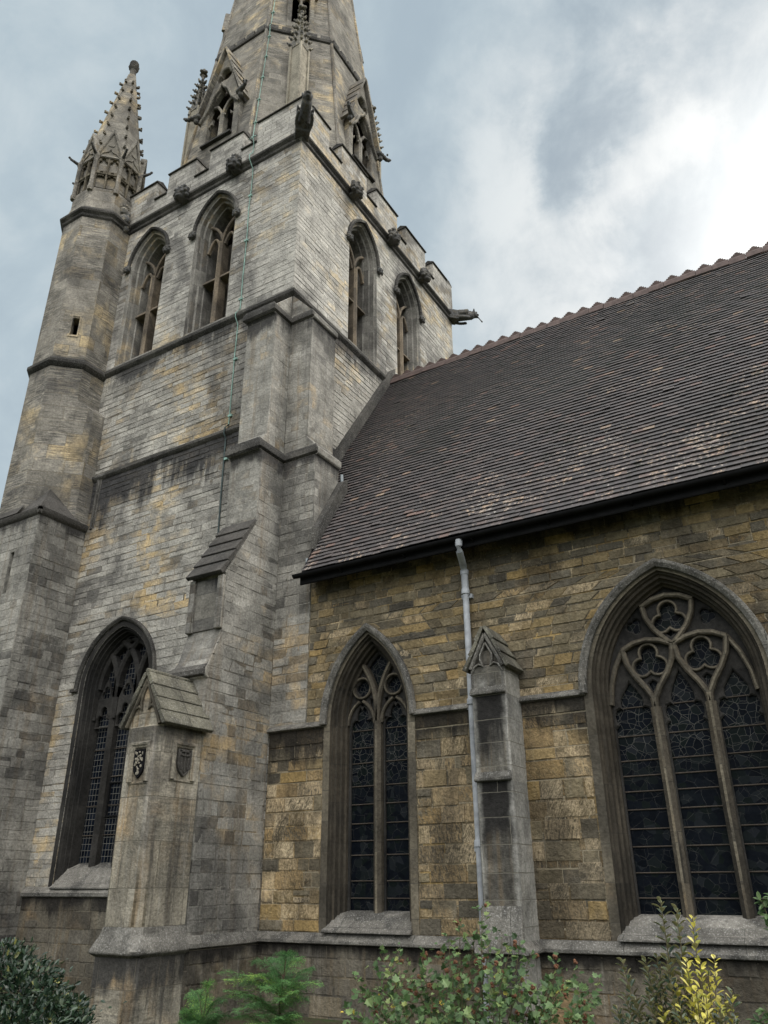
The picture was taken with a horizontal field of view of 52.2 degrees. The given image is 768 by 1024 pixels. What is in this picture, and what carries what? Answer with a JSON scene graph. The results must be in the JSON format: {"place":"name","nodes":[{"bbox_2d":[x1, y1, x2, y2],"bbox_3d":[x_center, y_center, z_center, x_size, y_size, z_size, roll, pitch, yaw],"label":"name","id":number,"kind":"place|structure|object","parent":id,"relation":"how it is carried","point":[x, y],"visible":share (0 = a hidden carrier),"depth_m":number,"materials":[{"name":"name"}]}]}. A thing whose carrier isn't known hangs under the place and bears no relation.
{"place":"outdoors","nodes":[
{"label":"outdoors","id":0,"kind":"place"},
{"bbox_2d":[0,990,362,1023],"bbox_3d":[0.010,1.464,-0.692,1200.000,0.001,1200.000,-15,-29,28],"label":"ground","id":1,"kind":"structure","parent":0,"point":[307,1020],"depth_m":10.20,"materials":[{"name":"green plant"}]},
{"bbox_2d":[0,936,126,1023],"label":"dark shrub","id":2,"kind":"object","parent":1,"relation":"on","point":[14,979],"visible":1,"depth_m":6.22,"materials":[{"name":"green plant"}]},
{"bbox_2d":[178,978,232,1023],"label":"feathery sapling","id":3,"kind":"object","parent":1,"relation":"on","point":[202,1017],"visible":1,"depth_m":5.91,"materials":[{"name":"green plant"}]},
{"bbox_2d":[0,0,482,1023],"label":"church tower","id":4,"kind":"structure","parent":1,"relation":"on","point":[154,644],"depth_m":15.83,"materials":[{"name":"stone"}]},
{"bbox_2d":[48,616,156,888],"bbox_3d":[-4.972,4.305,14.500,2.380,4.821,0.575,-15,-29,28],"label":"tracery window","id":5,"kind":"structure","parent":4,"relation":"in","point":[84,857],"depth_m":14.69,"materials":[{"name":"stone"}]},
{"bbox_2d":[114,227,170,367],"bbox_3d":[-5.835,-5.381,19.717,1.650,4.235,0.917,-15,-29,28],"label":"belfry window","id":6,"kind":"structure","parent":4,"relation":"in","point":[138,324],"depth_m":19.87,"materials":[{"name":"stone"}]},
{"bbox_2d":[183,190,240,336],"bbox_3d":[-3.897,-5.894,18.660,1.652,4.235,0.917,-15,-29,28],"label":"belfry window","id":7,"kind":"structure","parent":4,"relation":"in","point":[210,274],"depth_m":18.83,"materials":[{"name":"stone"}]},
{"bbox_2d":[217,1,274,533],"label":"lightning cable","id":8,"kind":"object","parent":4,"relation":"attached to","point":[245,241],"visible":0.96,"depth_m":17.09,"materials":[{"name":"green metal"}]},
{"bbox_2d":[347,219,382,366],"bbox_3d":[-0.767,-5.529,19.477,0.917,4.235,1.646,-15,-29,28],"label":"belfry window","id":9,"kind":"structure","parent":4,"relation":"in","point":[363,271],"depth_m":19.77,"materials":[{"name":"stone"}]},
{"bbox_2d":[394,272,424,374],"bbox_3d":[0.411,-4.705,21.236,0.917,4.235,1.647,-15,-29,28],"label":"belfry window","id":10,"kind":"structure","parent":4,"relation":"in","point":[408,305],"depth_m":21.77,"materials":[{"name":"stone"}]},
{"bbox_2d":[216,948,322,1023],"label":"feathery sapling","id":11,"kind":"object","parent":1,"relation":"on","point":[286,982],"visible":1,"depth_m":5.88,"materials":[{"name":"green plant"}]},
{"bbox_2d":[341,901,602,1023],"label":"seed head shrub","id":12,"kind":"object","parent":1,"relation":"on","point":[461,1010],"visible":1,"depth_m":5.07,"materials":[{"name":"green plant"}]},
{"bbox_2d":[254,242,767,1023],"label":"church nave","id":13,"kind":"structure","parent":1,"relation":"on","point":[588,486],"depth_m":10.65,"materials":[{"name":"stone"}]},
{"bbox_2d":[319,623,419,934],"bbox_3d":[-0.148,3.752,11.489,1.669,4.280,0.538,-15,-29,28],"label":"tracery window","id":14,"kind":"structure","parent":13,"relation":"in","point":[369,877],"depth_m":11.46,"materials":[{"name":"stone"}]},
{"bbox_2d":[455,539,489,1021],"bbox_3d":[1.156,3.235,10.325,0.173,6.064,0.536,-10,-27,19],"label":"downpipe","id":15,"kind":"object","parent":13,"relation":"attached to","point":[466,595],"visible":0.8,"depth_m":10.67,"materials":[{"name":"grey metal"}]},
{"bbox_2d":[578,558,767,945],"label":"tracery window","id":16,"kind":"structure","parent":13,"relation":"in","point":[673,669],"depth_m":9.49,"materials":[{"name":"stone"}]},
{"bbox_2d":[610,896,741,1023],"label":"variegated shrub","id":17,"kind":"object","parent":1,"relation":"on","point":[691,999],"visible":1,"depth_m":3.24,"materials":[{"name":"yellow plant"}]},
{"bbox_2d":[745,891,767,1023],"bbox_3d":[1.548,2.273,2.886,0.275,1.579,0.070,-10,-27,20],"label":"garden shrub","id":18,"kind":"object","parent":1,"relation":"on","point":[765,918],"visible":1,"depth_m":3.17,"materials":[{"name":"green plant"}]},
{"bbox_2d":[0,0,767,505],"label":"sky","id":19,"kind":"structure","parent":0,"point":[550,158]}
]}

